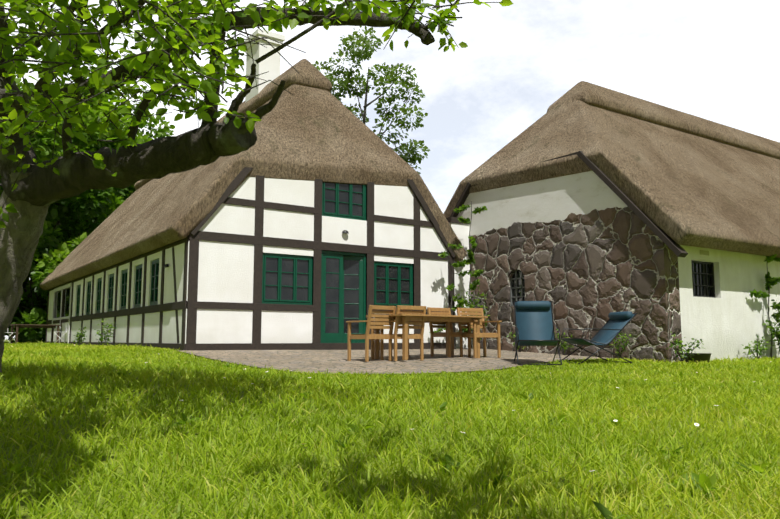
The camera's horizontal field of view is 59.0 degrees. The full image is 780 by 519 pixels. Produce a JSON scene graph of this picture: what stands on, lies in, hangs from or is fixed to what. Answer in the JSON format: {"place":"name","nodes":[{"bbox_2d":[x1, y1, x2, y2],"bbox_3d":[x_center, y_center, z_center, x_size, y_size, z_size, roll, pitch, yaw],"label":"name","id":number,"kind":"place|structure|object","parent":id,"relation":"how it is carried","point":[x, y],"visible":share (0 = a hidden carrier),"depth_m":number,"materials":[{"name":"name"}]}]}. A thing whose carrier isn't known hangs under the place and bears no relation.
{"place":"outdoors","nodes":[
{"label":"outdoors","id":0,"kind":"place"},
{"bbox_2d":[51,283,71,342],"bbox_3d":[-11.849,2.045,24.955,0.150,2.160,3.650,4,-8,-34],"label":"house porch frame","id":1,"kind":"object","parent":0,"point":[66,286],"visible":0.42,"depth_m":24.85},
{"bbox_2d":[47,243,184,343],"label":"wall","id":2,"kind":"structure","parent":0,"point":[151,329],"depth_m":16.60,"materials":[{"name":"white paint"}]},
{"bbox_2d":[181,177,447,343],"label":"wall","id":3,"kind":"structure","parent":0,"point":[225,271],"depth_m":14.69,"materials":[{"name":"white paint"}]},
{"bbox_2d":[76,182,412,342],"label":"window frames","id":4,"kind":"structure","parent":3,"relation":"in","point":[341,336],"depth_m":15.65,"materials":[{"name":"green wood"}]},
{"bbox_2d":[55,182,408,332],"bbox_3d":[-6.181,0.591,21.556,5.374,3.511,15.695,4,-8,-34],"label":"window glass","id":5,"kind":"object","parent":4,"relation":"in","point":[350,296],"visible":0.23,"depth_m":15.68,"materials":[{"name":"glass"}]},
{"bbox_2d":[45,167,455,350],"bbox_3d":[-6.059,0.942,22.528,6.819,4.793,17.472,4,-8,-34],"label":"timber framing","id":6,"kind":"object","parent":3,"relation":"attached to","point":[258,240],"visible":0.44,"depth_m":14.99,"materials":[{"name":"brown wood"}]},
{"bbox_2d":[39,84,466,289],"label":"thatched roof","id":7,"kind":"structure","parent":3,"relation":"on","point":[307,133],"depth_m":16.18,"materials":[{"name":"brown wicker"}]},
{"bbox_2d":[134,59,331,189],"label":"roof ridge","id":8,"kind":"structure","parent":7,"relation":"on","point":[310,75],"depth_m":17.28,"materials":[{"name":"brown wicker"}]},
{"bbox_2d":[244,28,284,102],"bbox_3d":[-3.626,-5.006,19.630,0.820,2.660,1.100,4,-8,-34],"label":"house chimney","id":9,"kind":"object","parent":7,"relation":"on","point":[271,64],"visible":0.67,"depth_m":19.33,"materials":[{"name":"white paint"}]},
{"bbox_2d":[164,230,348,267],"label":"house wall lamps","id":10,"kind":"object","parent":3,"relation":"attached to","point":[344,231],"visible":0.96,"depth_m":15.51,"materials":[{"name":"black metal"}]},
{"bbox_2d":[0,339,779,518],"bbox_3d":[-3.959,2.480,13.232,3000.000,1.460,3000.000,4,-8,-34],"label":"ground","id":11,"kind":"structure","parent":0,"point":[382,488],"depth_m":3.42,"materials":[{"name":"green plant"}]},
{"bbox_2d":[4,332,18,342],"bbox_3d":[-13.136,2.559,23.847,0.472,0.847,0.438,0,-7,-1],"label":"bistro chair","id":12,"kind":"object","parent":11,"relation":"on","point":[10,335],"visible":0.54,"depth_m":23.66,"materials":[{"name":"white paint"}]},
{"bbox_2d":[10,324,60,343],"bbox_3d":[-12.524,2.659,24.339,1.500,0.720,0.700,6,-9,-44],"label":"wooden table","id":13,"kind":"object","parent":11,"relation":"on","point":[17,326],"visible":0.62,"depth_m":24.22,"materials":[{"name":"brown wood"}]},
{"bbox_2d":[3,244,70,342],"bbox_3d":[-16.608,1.430,29.471,6.041,5.463,6.825,-2,-7,16],"label":"bush","id":14,"kind":"object","parent":11,"relation":"on","point":[27,307],"visible":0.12,"depth_m":29.86,"materials":[{"name":"green plant"}]},
{"bbox_2d":[0,78,85,254],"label":"foliage","id":15,"kind":"object","parent":11,"relation":"on","point":[44,141],"visible":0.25,"depth_m":28.14,"materials":[{"name":"green plant"}]},
{"bbox_2d":[11,238,74,342],"bbox_3d":[-15.595,1.454,30.072,6.848,5.587,5.963,0,-7,0],"label":"hedge shrub","id":16,"kind":"object","parent":11,"relation":"on","point":[36,315],"visible":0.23,"depth_m":28.25,"materials":[{"name":"green plant"}]},
{"bbox_2d":[14,232,86,319],"bbox_3d":[-14.125,1.647,31.172,6.977,5.450,5.930,-6,-9,41],"label":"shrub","id":17,"kind":"object","parent":11,"relation":"on","point":[36,272],"visible":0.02,"depth_m":29.46,"materials":[{"name":"green plant"}]},
{"bbox_2d":[0,81,143,341],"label":"foliage","id":18,"kind":"object","parent":11,"relation":"on","point":[93,209],"visible":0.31,"depth_m":32.82,"materials":[{"name":"green plant"}]},
{"bbox_2d":[73,327,86,345],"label":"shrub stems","id":19,"kind":"object","parent":11,"relation":"on","point":[78,335],"visible":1,"depth_m":20.21,"materials":[{"name":"green plant"}]},
{"bbox_2d":[0,69,174,245],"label":"foliage","id":20,"kind":"object","parent":11,"relation":"on","point":[147,136],"visible":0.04,"depth_m":39.93,"materials":[{"name":"green plant"}]},
{"bbox_2d":[94,318,116,345],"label":"shrub stems","id":21,"kind":"object","parent":11,"relation":"on","point":[109,330],"visible":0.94,"depth_m":17.57,"materials":[{"name":"green plant"}]},
{"bbox_2d":[0,0,512,372],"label":"apple tree","id":22,"kind":"object","parent":11,"relation":"on","point":[53,48],"depth_m":4.22,"materials":[{"name":"green plant"}]},
{"bbox_2d":[312,26,429,173],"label":"tree","id":23,"kind":"object","parent":11,"relation":"on","point":[344,86],"visible":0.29,"depth_m":40.44,"materials":[{"name":"green plant"}]},
{"bbox_2d":[0,358,770,518],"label":"weeds","id":24,"kind":"object","parent":11,"relation":"on","point":[702,478],"visible":0.52,"depth_m":3.19,"materials":[{"name":"green plant"}]},
{"bbox_2d":[57,344,770,493],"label":"lawn daisies","id":25,"kind":"object","parent":11,"relation":"on","point":[696,424],"visible":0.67,"depth_m":4.24,"materials":[{"name":"white plant"}]},
{"bbox_2d":[449,222,469,347],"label":"link wall","id":26,"kind":"structure","parent":11,"relation":"on","point":[460,230],"depth_m":17.59,"materials":[{"name":"white paint"}]},
{"bbox_2d":[446,217,468,223],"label":"link beam","id":27,"kind":"structure","parent":26,"relation":"attached to","point":[453,219],"depth_m":17.59,"materials":[{"name":"brown wood"}]},
{"bbox_2d":[559,311,637,363],"bbox_3d":[3.611,1.348,11.981,1.166,0.887,0.692,2,-7,-17],"label":"lounge chair","id":28,"kind":"object","parent":11,"relation":"on","point":[610,330],"visible":0.92,"depth_m":11.97,"materials":[{"name":"blue fabric"}]},
{"bbox_2d":[609,331,634,356],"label":"plant stems","id":29,"kind":"object","parent":11,"relation":"on","point":[620,345],"visible":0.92,"depth_m":13.49,"materials":[{"name":"green plant"}]},
{"bbox_2d":[666,331,704,363],"bbox_3d":[5.413,1.613,12.617,0.648,0.596,0.356,0,-7,-4],"label":"potted plant","id":30,"kind":"object","parent":11,"relation":"on","point":[681,350],"visible":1,"depth_m":12.61,"materials":[{"name":"green plant"}]},
{"bbox_2d":[684,353,711,362],"bbox_3d":[5.779,1.846,12.945,0.500,0.170,0.500,4,-8,-34],"label":"planter","id":31,"kind":"object","parent":11,"relation":"on","point":[698,357],"visible":0.71,"depth_m":12.76,"materials":[{"name":"black plastic"}]},
{"bbox_2d":[741,335,770,359],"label":"plant stems","id":32,"kind":"object","parent":11,"relation":"on","point":[757,346],"visible":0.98,"depth_m":14.13,"materials":[{"name":"green plant"}]},
{"bbox_2d":[749,254,779,357],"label":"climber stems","id":33,"kind":"object","parent":11,"relation":"on","point":[770,281],"visible":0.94,"depth_m":14.76,"materials":[{"name":"green plant"}]},
{"bbox_2d":[763,299,779,351],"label":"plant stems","id":34,"kind":"object","parent":11,"relation":"on","point":[777,320],"visible":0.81,"depth_m":14.56,"materials":[{"name":"green plant"}]},
{"bbox_2d":[4,0,779,338],"label":"sky","id":35,"kind":"structure","parent":0,"point":[718,61],"materials":[{"name":"white"}]},
{"bbox_2d":[176,348,618,373],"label":"patio","id":36,"kind":"structure","parent":0,"point":[335,361],"depth_m":11.66,"materials":[{"name":"stone"}]},
{"bbox_2d":[346,305,395,361],"bbox_3d":[-0.314,1.237,11.530,0.585,0.914,0.626,6,-9,-42],"label":"teak armchair","id":37,"kind":"object","parent":36,"relation":"on","point":[374,311],"visible":0.94,"depth_m":11.40,"materials":[{"name":"brown wood"}]},
{"bbox_2d":[380,305,425,360],"bbox_3d":[0.215,1.250,11.685,0.585,0.914,0.626,4,-8,-30],"label":"teak armchair","id":38,"kind":"object","parent":36,"relation":"on","point":[400,309],"visible":0.73,"depth_m":11.54,"materials":[{"name":"brown wood"}]},
{"bbox_2d":[366,314,487,359],"bbox_3d":[0.673,1.370,12.165,2.000,0.751,1.000,5,-8,-38],"label":"table","id":39,"kind":"object","parent":36,"relation":"on","point":[406,318],"visible":0.58,"depth_m":11.88,"materials":[{"name":"brown wood"}]},
{"bbox_2d":[427,307,470,356],"bbox_3d":[1.102,1.342,12.811,0.585,0.914,0.626,5,-8,-38],"label":"teak armchair","id":40,"kind":"object","parent":36,"relation":"on","point":[450,335],"visible":0.69,"depth_m":12.76,"materials":[{"name":"brown wood"}]},
{"bbox_2d":[429,243,478,348],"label":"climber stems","id":41,"kind":"object","parent":36,"relation":"on","point":[444,254],"visible":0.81,"depth_m":16.61,"materials":[{"name":"green plant"}]},
{"bbox_2d":[450,201,486,332],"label":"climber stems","id":42,"kind":"object","parent":36,"relation":"on","point":[472,286],"visible":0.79,"depth_m":17.05,"materials":[{"name":"green plant"}]},
{"bbox_2d":[458,287,489,339],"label":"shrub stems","id":43,"kind":"object","parent":36,"relation":"on","point":[477,301],"visible":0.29,"depth_m":16.73,"materials":[{"name":"green plant"}]},
{"bbox_2d":[456,308,501,357],"bbox_3d":[1.624,1.332,12.620,0.585,0.914,0.626,3,-7,-26],"label":"teak armchair","id":44,"kind":"object","parent":36,"relation":"on","point":[474,335],"visible":0.85,"depth_m":12.62,"materials":[{"name":"brown wood"}]},
{"bbox_2d":[506,332,525,351],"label":"plant stems","id":45,"kind":"object","parent":36,"relation":"on","point":[510,333],"visible":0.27,"depth_m":15.77,"materials":[{"name":"green plant"}]},
{"bbox_2d":[513,301,561,364],"bbox_3d":[2.399,1.188,11.350,0.692,1.050,1.022,-1,-7,6],"label":"lounge chair","id":46,"kind":"object","parent":36,"relation":"on","point":[534,324],"visible":0.92,"depth_m":11.54,"materials":[{"name":"blue fabric"}]},
{"bbox_2d":[554,329,573,354],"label":"plant stems","id":47,"kind":"object","parent":36,"relation":"on","point":[564,348],"visible":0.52,"depth_m":14.70,"materials":[{"name":"green plant"}]},
{"bbox_2d":[457,171,682,362],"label":"stone gable wall","id":48,"kind":"structure","parent":0,"point":[588,249],"depth_m":14.87,"materials":[{"name":"brown stone"}]},
{"bbox_2d":[510,270,524,305],"bbox_3d":[3.069,0.665,16.385,0.045,0.870,0.560,4,-8,-34],"label":"window","id":49,"kind":"structure","parent":48,"relation":"in","point":[511,293],"depth_m":16.46,"materials":[{"name":"black metal"}]},
{"bbox_2d":[443,100,779,257],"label":"thatched roof","id":50,"kind":"structure","parent":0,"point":[681,188],"depth_m":15.83,"materials":[{"name":"brown wicker"}]},
{"bbox_2d":[450,151,687,257],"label":"house verge boards","id":51,"kind":"object","parent":50,"relation":"attached to","point":[678,250],"visible":0.43,"depth_m":13.84,"materials":[{"name":"wood"}]},
{"bbox_2d":[547,81,779,159],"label":"roof ridge","id":52,"kind":"structure","parent":50,"relation":"on","point":[588,93],"depth_m":18.98,"materials":[{"name":"brown wicker"}]},
{"bbox_2d":[512,263,711,304],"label":"window bars","id":53,"kind":"object","parent":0,"point":[696,282],"visible":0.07,"depth_m":14.23,"materials":[{"name":"black metal"}]},
{"bbox_2d":[678,245,779,360],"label":"house walls","id":54,"kind":"structure","parent":0,"point":[728,320],"depth_m":14.25,"materials":[{"name":"white paint"}]},
{"bbox_2d":[691,260,714,297],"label":"house window bars","id":55,"kind":"object","parent":54,"relation":"in","point":[706,279],"visible":0.52,"depth_m":14.09,"materials":[{"name":"black metal"}]},
{"bbox_2d":[700,250,708,255],"bbox_3d":[6.339,-0.135,13.902,0.320,0.090,0.010,4,-8,-34],"label":"wall vent","id":56,"kind":"object","parent":54,"relation":"attached to","point":[702,252],"visible":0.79,"depth_m":13.89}
]}

